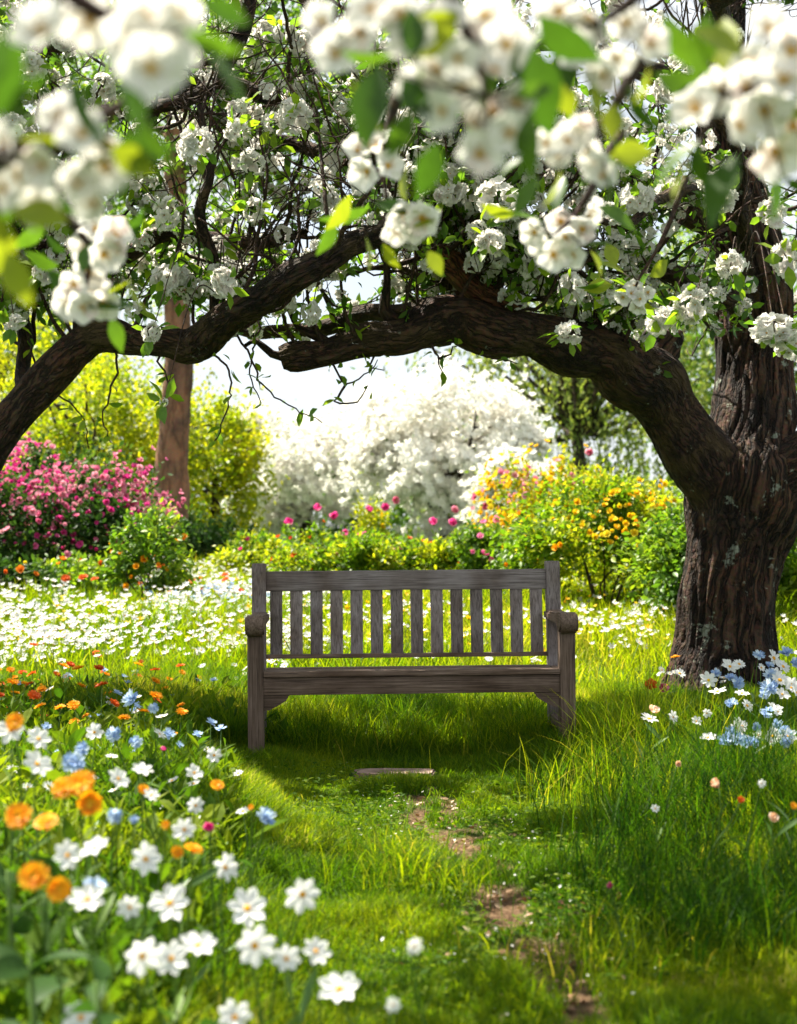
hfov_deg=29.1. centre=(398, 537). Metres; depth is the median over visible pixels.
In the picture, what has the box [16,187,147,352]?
blossom branch
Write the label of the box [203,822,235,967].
pink flower
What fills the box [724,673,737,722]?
cornflower
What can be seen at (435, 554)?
bush
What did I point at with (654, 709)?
peach flower
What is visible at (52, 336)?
maple tree
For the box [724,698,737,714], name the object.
cornflower
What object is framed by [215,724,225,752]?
cornflower
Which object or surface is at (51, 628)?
white flower carpet
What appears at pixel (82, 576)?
marigold
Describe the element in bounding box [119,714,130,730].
marigold
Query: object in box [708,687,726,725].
daisy
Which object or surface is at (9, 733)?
cosmos flower
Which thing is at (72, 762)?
cornflower
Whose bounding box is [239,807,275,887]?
cornflower
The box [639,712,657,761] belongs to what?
daisy
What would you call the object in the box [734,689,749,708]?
daisy
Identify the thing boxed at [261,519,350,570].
bush
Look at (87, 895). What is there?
cosmos flower
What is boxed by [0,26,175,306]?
blossom branch
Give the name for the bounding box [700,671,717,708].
cosmos flower
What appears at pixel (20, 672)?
marigold
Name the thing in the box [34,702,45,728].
marigold
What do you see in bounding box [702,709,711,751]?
cosmos flower
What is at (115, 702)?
marigold
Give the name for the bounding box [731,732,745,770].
cornflower
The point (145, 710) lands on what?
marigold
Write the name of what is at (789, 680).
cosmos flower
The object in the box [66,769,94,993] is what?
marigold
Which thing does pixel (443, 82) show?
blossom branch
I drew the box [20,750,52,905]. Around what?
cosmos flower
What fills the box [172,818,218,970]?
cosmos flower
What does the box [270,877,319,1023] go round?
cosmos flower
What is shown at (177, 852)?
marigold
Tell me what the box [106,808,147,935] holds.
cornflower
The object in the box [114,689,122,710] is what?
cornflower
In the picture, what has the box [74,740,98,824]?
cornflower
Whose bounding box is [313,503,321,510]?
pink flower
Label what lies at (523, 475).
forsythia bush
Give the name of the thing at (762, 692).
cornflower
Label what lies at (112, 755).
daisy
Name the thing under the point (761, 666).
daisy
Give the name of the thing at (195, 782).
daisy
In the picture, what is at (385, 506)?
pink flower
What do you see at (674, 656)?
marigold
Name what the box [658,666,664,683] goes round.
daisy
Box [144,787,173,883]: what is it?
cosmos flower
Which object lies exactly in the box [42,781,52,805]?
daisy
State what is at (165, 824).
marigold
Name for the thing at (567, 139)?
blossom branch
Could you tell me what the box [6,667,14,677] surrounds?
marigold
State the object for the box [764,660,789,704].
daisy
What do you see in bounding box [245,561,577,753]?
park bench
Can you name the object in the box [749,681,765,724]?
cornflower
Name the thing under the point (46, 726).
cornflower
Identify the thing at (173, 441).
tall tree
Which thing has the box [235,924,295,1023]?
cosmos flower
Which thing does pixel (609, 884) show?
pink flower
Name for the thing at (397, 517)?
hedge
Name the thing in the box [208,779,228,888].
marigold
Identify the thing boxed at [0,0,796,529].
sky
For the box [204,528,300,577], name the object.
bush
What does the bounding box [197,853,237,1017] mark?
cosmos flower
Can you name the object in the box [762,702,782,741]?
cosmos flower
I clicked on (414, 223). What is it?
blossom branch
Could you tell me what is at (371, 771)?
stone slab
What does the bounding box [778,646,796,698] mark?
cornflower
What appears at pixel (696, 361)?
maple tree
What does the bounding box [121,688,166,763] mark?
cornflower
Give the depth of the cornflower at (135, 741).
4.60 m
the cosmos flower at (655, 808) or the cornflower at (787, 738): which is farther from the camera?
the cornflower at (787, 738)
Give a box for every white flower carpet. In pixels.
[0,555,330,665]
[323,566,796,648]
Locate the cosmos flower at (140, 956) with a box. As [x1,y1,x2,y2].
[124,937,184,1023]
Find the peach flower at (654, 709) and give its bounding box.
[629,705,667,755]
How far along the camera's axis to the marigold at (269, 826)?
4.03 m
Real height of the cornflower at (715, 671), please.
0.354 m
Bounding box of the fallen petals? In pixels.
[358,791,655,1013]
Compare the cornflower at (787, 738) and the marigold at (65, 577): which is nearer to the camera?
the cornflower at (787, 738)
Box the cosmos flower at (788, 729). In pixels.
[780,727,795,758]
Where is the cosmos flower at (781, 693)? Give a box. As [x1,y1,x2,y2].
[776,687,794,729]
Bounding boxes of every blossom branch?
[0,0,249,170]
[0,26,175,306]
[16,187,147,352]
[302,0,602,198]
[316,79,443,275]
[481,130,635,275]
[497,64,652,218]
[532,0,744,140]
[575,175,688,336]
[654,4,796,231]
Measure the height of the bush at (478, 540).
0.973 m
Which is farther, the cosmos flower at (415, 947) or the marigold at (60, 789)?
the marigold at (60, 789)
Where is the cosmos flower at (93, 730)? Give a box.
[86,722,104,771]
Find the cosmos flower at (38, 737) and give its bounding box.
[12,727,51,859]
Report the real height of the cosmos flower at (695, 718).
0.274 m
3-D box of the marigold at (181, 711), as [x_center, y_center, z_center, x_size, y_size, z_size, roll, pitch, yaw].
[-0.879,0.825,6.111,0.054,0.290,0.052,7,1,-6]
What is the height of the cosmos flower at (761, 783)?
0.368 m
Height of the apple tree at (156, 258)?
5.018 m
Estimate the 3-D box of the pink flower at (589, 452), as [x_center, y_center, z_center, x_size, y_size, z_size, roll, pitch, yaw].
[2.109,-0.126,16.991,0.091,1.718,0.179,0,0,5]
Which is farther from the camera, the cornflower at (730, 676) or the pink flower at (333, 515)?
the pink flower at (333, 515)
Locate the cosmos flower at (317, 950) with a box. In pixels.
[302,937,331,1023]
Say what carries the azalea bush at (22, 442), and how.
on the ground at (589, 1004)
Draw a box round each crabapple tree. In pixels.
[199,393,384,544]
[312,352,568,545]
[454,442,568,543]
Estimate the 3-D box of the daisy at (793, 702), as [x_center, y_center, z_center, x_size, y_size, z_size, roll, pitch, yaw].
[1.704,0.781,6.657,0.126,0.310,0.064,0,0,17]
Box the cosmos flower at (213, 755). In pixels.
[206,747,226,839]
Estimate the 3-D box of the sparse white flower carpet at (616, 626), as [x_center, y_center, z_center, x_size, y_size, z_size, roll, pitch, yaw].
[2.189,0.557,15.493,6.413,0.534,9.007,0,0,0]
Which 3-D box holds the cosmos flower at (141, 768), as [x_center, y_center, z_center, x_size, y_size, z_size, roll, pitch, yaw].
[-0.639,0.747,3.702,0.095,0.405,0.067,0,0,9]
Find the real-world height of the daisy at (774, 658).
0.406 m
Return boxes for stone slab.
[353,768,435,778]
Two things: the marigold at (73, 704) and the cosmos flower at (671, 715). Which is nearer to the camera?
the cosmos flower at (671, 715)
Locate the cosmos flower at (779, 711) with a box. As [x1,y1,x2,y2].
[774,707,785,752]
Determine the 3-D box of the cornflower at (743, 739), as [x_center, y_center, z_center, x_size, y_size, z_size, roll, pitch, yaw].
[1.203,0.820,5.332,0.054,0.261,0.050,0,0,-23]
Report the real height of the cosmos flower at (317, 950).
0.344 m
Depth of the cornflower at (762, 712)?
5.99 m
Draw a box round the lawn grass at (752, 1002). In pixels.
[154,724,796,1023]
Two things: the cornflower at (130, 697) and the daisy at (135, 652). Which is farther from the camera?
the daisy at (135, 652)
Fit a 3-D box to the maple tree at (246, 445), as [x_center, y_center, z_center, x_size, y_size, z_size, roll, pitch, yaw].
[-3.476,-1.528,31.047,3.138,3.920,2.915,0,0,-24]
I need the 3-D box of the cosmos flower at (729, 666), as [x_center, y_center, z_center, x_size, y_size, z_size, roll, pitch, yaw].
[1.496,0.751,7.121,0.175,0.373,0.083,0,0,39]
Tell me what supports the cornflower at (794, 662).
on the ground at (589, 1004)
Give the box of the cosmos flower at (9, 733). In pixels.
[0,721,24,895]
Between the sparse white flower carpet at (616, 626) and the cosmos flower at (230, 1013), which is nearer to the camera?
the cosmos flower at (230, 1013)
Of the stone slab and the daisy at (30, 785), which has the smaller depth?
the daisy at (30, 785)
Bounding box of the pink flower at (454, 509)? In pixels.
[451,505,458,567]
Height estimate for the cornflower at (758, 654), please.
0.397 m
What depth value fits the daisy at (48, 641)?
10.14 m
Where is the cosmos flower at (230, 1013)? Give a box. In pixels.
[197,999,251,1023]
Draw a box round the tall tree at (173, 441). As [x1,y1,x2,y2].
[0,0,430,528]
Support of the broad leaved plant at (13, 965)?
on the ground at (589, 1004)
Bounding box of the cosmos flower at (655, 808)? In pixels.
[651,804,665,861]
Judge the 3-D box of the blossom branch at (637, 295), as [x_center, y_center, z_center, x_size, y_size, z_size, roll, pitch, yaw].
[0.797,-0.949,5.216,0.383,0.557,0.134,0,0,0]
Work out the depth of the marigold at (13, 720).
3.32 m
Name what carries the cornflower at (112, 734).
on the ground at (589, 1004)
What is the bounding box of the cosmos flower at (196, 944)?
[164,931,216,1023]
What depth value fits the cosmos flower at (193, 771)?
4.01 m
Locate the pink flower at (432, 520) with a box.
[429,517,436,539]
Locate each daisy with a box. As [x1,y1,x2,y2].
[22,783,33,789]
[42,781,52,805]
[44,640,53,666]
[78,637,86,671]
[105,754,117,768]
[130,648,141,669]
[155,713,167,730]
[168,776,177,809]
[187,780,199,785]
[196,647,205,657]
[234,769,242,777]
[236,806,248,860]
[624,640,642,677]
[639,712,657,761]
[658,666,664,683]
[668,668,685,722]
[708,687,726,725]
[719,676,727,722]
[733,659,745,715]
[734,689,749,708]
[742,699,752,733]
[758,663,764,707]
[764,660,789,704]
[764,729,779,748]
[769,649,779,665]
[769,672,787,725]
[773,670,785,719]
[782,681,796,720]
[786,683,796,724]
[793,686,796,706]
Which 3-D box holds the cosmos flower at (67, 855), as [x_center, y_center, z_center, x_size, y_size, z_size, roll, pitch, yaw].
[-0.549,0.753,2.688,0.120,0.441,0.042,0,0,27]
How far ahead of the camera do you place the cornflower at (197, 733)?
5.88 m
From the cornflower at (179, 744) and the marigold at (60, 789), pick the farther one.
the cornflower at (179, 744)
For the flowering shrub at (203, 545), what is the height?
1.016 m
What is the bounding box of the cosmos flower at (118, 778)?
[101,767,129,900]
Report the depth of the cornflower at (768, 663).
7.13 m
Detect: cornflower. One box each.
[41,721,51,729]
[61,750,98,848]
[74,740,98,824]
[83,876,115,998]
[105,726,136,817]
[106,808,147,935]
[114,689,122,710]
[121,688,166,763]
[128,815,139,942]
[129,735,142,814]
[134,703,141,728]
[147,703,158,758]
[163,727,176,758]
[176,741,182,748]
[193,730,202,750]
[206,717,216,746]
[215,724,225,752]
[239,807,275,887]
[711,667,720,731]
[716,735,731,768]
[723,676,744,723]
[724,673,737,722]
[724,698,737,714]
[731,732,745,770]
[740,735,753,768]
[743,722,761,749]
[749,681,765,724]
[749,736,778,763]
[751,650,765,711]
[752,689,767,724]
[753,718,782,740]
[759,710,771,730]
[760,678,778,726]
[760,707,776,743]
[762,668,775,717]
[765,661,776,717]
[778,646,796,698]
[780,737,790,758]
[790,657,796,674]
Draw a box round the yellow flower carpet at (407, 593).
[2,565,796,649]
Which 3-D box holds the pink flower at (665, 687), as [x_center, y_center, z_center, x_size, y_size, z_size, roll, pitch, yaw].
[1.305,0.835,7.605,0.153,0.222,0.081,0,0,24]
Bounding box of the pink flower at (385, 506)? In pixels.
[381,503,389,538]
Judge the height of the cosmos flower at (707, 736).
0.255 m
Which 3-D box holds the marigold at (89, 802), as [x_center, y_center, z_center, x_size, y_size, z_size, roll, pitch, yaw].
[-0.592,0.727,2.994,0.056,0.484,0.106,0,0,0]
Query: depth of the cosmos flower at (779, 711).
6.07 m
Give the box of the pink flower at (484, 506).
[482,503,487,523]
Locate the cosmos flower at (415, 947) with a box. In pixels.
[407,937,425,1023]
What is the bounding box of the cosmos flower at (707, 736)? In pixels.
[700,732,715,771]
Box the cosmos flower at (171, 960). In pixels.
[147,940,187,1023]
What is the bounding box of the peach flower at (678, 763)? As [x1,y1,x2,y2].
[653,761,680,851]
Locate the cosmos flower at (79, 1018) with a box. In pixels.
[62,1001,94,1023]
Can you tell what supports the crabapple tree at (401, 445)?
on the ground at (589, 1004)
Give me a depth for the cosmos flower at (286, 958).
2.61 m
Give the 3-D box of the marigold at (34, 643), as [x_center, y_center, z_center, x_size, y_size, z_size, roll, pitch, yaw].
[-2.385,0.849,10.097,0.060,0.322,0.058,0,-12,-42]
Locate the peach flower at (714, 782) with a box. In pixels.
[710,778,737,888]
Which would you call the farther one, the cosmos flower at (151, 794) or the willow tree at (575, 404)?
the willow tree at (575, 404)
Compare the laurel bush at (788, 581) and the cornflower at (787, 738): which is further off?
the laurel bush at (788, 581)
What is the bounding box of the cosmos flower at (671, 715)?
[645,710,676,768]
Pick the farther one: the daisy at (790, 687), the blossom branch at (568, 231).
the daisy at (790, 687)
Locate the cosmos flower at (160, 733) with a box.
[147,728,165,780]
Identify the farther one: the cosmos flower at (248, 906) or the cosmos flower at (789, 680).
the cosmos flower at (789, 680)
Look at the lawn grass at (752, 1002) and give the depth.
4.04 m
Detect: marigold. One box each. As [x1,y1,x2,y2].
[4,802,31,1018]
[5,712,54,893]
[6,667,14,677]
[6,678,19,701]
[17,861,66,1023]
[18,670,26,691]
[20,690,41,737]
[30,642,37,669]
[33,813,57,1004]
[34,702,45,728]
[36,685,46,715]
[46,876,71,1023]
[50,776,105,949]
[55,704,64,727]
[58,663,69,683]
[60,574,70,587]
[66,661,74,672]
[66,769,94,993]
[67,700,79,726]
[69,717,79,723]
[72,665,83,682]
[76,789,107,980]
[78,574,87,603]
[94,664,103,681]
[95,681,107,717]
[102,698,119,735]
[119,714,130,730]
[137,708,149,729]
[137,820,192,938]
[138,784,161,891]
[150,691,162,728]
[152,677,159,691]
[157,846,183,986]
[175,707,188,740]
[176,843,208,994]
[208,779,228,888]
[248,804,291,888]
[644,678,663,704]
[670,655,678,683]
[703,796,746,899]
[769,802,796,888]
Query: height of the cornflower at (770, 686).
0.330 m
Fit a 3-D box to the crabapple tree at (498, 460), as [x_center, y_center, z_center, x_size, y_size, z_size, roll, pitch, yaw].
[2.299,-0.706,29.991,2.371,2.313,2.029,0,0,-40]
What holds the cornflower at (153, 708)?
on the ground at (589, 1004)
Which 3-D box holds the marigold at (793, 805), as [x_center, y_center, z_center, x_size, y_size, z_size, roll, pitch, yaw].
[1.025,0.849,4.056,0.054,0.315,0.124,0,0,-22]
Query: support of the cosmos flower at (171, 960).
on the ground at (589, 1004)
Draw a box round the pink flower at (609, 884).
[607,882,631,962]
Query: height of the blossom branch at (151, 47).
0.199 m
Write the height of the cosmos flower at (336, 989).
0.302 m
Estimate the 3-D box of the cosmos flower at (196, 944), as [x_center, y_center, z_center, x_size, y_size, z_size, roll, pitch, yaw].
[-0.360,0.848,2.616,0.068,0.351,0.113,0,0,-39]
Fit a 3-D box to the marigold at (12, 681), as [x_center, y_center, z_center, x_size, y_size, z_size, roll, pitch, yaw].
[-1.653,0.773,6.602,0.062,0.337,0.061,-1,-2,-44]
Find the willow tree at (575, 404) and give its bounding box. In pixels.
[383,229,715,531]
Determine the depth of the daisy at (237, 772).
5.58 m
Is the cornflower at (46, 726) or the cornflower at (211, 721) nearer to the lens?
the cornflower at (46, 726)
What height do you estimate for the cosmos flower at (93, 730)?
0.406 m
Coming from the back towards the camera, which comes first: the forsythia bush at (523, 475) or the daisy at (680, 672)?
the forsythia bush at (523, 475)
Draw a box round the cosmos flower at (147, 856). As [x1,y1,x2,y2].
[130,841,162,1002]
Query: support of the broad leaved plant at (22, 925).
on the ground at (589, 1004)
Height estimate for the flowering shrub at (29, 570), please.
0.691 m
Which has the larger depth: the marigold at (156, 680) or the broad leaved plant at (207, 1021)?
the marigold at (156, 680)
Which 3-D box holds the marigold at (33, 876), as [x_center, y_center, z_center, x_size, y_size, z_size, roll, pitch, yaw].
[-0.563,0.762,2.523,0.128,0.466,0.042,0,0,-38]
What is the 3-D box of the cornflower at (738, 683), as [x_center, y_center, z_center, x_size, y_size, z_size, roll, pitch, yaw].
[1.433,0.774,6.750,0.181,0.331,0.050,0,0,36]
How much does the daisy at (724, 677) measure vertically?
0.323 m
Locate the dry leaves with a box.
[336,772,673,1023]
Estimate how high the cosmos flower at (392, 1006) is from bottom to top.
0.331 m
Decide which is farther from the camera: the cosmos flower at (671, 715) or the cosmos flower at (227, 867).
the cosmos flower at (671, 715)
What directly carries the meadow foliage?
on the ground at (589, 1004)
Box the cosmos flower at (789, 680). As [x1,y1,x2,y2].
[784,677,796,724]
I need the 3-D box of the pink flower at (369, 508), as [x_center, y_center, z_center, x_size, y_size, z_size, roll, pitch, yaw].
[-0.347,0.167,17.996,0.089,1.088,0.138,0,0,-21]
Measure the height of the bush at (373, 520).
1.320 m
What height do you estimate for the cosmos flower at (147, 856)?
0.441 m
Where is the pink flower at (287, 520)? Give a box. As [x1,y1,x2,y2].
[284,518,292,524]
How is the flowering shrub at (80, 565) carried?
on the ground at (589, 1004)
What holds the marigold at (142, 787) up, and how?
on the ground at (589, 1004)
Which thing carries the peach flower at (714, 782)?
on the ground at (589, 1004)
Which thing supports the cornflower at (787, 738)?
on the ground at (589, 1004)
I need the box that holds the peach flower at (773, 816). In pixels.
[765,812,796,894]
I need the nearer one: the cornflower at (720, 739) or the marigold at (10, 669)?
the cornflower at (720, 739)
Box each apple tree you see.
[0,0,516,471]
[111,0,796,694]
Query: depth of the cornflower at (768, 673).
6.89 m
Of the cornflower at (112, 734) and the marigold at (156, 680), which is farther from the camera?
the marigold at (156, 680)
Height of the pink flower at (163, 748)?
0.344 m
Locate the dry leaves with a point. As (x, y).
(572, 1003)
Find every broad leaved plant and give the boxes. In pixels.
[0,862,51,949]
[0,944,93,1023]
[52,956,124,1023]
[200,1018,222,1023]
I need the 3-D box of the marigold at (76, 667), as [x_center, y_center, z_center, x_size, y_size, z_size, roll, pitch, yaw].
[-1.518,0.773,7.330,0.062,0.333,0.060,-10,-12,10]
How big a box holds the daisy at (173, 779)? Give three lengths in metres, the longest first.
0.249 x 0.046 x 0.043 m
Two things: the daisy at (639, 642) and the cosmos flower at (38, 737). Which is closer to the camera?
the cosmos flower at (38, 737)
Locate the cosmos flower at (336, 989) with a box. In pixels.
[318,971,359,1023]
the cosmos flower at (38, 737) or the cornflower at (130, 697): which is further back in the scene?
the cornflower at (130, 697)
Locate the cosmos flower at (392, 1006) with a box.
[385,996,400,1023]
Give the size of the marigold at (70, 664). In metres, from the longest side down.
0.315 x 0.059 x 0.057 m
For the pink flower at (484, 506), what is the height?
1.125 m
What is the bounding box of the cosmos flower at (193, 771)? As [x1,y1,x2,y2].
[167,763,202,858]
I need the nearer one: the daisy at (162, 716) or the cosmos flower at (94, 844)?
the cosmos flower at (94, 844)
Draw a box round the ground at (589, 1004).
[1,530,795,1023]
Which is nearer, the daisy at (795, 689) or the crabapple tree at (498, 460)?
the daisy at (795, 689)
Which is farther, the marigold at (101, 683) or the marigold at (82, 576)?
the marigold at (82, 576)
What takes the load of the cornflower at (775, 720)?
on the ground at (589, 1004)
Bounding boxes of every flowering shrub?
[0,553,68,601]
[9,550,143,602]
[98,487,204,603]
[154,510,271,568]
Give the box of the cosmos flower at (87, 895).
[67,882,140,1010]
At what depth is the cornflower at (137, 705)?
6.43 m
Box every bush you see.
[0,437,211,569]
[4,420,168,538]
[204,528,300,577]
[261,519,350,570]
[324,525,423,570]
[348,490,398,566]
[395,528,478,569]
[445,519,517,569]
[467,439,618,577]
[484,453,682,607]
[592,501,791,618]
[776,538,796,614]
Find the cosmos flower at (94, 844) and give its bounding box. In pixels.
[64,836,107,999]
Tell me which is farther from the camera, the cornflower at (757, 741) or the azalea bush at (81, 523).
the azalea bush at (81, 523)
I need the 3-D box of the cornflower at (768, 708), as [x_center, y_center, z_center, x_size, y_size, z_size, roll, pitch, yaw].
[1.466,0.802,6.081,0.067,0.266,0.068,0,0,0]
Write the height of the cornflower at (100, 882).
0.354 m
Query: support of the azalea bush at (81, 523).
on the ground at (589, 1004)
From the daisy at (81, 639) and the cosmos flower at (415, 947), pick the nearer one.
the cosmos flower at (415, 947)
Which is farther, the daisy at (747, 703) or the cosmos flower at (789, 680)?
the cosmos flower at (789, 680)
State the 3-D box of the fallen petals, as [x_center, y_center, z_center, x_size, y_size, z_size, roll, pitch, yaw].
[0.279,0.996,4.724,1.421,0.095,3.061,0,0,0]
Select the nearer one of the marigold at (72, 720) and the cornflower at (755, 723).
the cornflower at (755, 723)
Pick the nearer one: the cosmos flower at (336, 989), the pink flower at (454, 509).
the cosmos flower at (336, 989)
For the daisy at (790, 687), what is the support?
on the ground at (589, 1004)
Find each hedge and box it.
[189,488,466,542]
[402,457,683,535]
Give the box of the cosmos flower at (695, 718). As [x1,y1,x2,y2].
[673,716,701,754]
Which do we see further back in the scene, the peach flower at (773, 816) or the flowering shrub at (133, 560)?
the flowering shrub at (133, 560)
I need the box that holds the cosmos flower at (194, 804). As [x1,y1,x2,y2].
[164,797,203,867]
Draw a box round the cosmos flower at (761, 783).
[727,779,765,881]
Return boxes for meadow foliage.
[0,669,793,1023]
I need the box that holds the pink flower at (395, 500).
[392,496,402,539]
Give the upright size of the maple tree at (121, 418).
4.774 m
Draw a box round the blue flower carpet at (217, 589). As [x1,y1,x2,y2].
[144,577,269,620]
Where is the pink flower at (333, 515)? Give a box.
[329,511,337,538]
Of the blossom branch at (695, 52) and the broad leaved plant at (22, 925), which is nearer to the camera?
the blossom branch at (695, 52)
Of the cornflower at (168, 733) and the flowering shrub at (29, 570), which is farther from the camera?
the flowering shrub at (29, 570)
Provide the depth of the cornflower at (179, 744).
5.68 m
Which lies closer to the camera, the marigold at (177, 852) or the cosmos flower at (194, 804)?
the marigold at (177, 852)
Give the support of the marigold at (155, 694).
on the ground at (589, 1004)
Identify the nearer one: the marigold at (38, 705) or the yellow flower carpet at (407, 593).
the marigold at (38, 705)
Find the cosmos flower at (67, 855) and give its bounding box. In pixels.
[53,839,111,999]
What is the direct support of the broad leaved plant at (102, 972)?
on the ground at (589, 1004)
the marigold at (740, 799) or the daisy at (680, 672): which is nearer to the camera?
the marigold at (740, 799)
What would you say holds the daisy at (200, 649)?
on the ground at (589, 1004)
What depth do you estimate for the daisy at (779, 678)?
6.79 m
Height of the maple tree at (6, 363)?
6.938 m
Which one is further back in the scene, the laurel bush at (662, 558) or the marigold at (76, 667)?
the laurel bush at (662, 558)
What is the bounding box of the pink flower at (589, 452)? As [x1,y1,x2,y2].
[585,448,592,506]
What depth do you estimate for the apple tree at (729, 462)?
8.68 m
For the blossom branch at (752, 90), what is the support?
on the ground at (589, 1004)
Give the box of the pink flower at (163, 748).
[143,746,185,799]
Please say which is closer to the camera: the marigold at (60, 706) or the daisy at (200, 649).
the marigold at (60, 706)
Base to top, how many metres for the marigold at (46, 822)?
0.465 m
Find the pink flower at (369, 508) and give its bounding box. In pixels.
[366,505,373,531]
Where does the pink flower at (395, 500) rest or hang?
on the ground at (589, 1004)
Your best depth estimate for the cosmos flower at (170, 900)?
2.70 m
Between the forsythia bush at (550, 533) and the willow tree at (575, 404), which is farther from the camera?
the willow tree at (575, 404)
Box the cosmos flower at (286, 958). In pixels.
[271,943,317,1023]
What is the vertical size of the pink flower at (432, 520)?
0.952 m
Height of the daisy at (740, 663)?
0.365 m
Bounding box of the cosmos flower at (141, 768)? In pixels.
[120,762,153,886]
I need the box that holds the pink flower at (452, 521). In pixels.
[448,518,456,529]
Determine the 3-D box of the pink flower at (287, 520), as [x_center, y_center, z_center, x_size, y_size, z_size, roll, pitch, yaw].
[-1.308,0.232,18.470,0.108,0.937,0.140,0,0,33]
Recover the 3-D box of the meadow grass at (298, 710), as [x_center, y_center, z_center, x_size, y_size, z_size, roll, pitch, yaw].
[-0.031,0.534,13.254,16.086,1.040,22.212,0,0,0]
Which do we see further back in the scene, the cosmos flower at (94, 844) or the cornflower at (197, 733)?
the cornflower at (197, 733)
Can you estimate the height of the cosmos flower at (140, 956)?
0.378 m
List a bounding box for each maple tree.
[0,117,234,483]
[0,267,205,531]
[0,308,279,551]
[149,365,296,538]
[595,155,796,498]
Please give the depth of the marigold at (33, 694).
6.32 m
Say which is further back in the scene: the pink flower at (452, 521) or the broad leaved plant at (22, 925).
the pink flower at (452, 521)
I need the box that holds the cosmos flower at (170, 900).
[147,883,189,1023]
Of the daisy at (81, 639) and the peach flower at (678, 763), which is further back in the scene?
the daisy at (81, 639)
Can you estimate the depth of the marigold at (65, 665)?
7.58 m
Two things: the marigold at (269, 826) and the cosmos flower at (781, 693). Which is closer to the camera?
the marigold at (269, 826)
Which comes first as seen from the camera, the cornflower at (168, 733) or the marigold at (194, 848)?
the marigold at (194, 848)
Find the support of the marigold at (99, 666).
on the ground at (589, 1004)
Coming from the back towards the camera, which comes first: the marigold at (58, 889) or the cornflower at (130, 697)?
the cornflower at (130, 697)
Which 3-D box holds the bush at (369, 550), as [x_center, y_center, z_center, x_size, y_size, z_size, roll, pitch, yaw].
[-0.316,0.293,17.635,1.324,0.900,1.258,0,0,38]
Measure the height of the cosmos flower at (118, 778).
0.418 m
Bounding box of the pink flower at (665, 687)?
[651,683,673,704]
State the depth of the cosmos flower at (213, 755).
4.60 m
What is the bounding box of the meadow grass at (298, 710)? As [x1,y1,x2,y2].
[0,546,796,1023]
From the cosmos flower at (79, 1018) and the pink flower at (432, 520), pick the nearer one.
the cosmos flower at (79, 1018)
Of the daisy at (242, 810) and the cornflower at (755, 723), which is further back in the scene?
the cornflower at (755, 723)
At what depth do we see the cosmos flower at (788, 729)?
5.51 m
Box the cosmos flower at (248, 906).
[227,887,266,1023]
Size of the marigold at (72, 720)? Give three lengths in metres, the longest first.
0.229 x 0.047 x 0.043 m
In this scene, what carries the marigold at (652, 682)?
on the ground at (589, 1004)
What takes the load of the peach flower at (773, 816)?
on the ground at (589, 1004)
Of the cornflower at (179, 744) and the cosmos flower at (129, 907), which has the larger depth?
the cornflower at (179, 744)
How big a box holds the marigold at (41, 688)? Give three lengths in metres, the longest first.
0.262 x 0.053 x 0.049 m
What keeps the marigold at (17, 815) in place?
on the ground at (589, 1004)
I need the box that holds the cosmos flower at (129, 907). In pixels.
[115,895,142,1016]
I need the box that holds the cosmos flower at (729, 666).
[714,659,738,703]

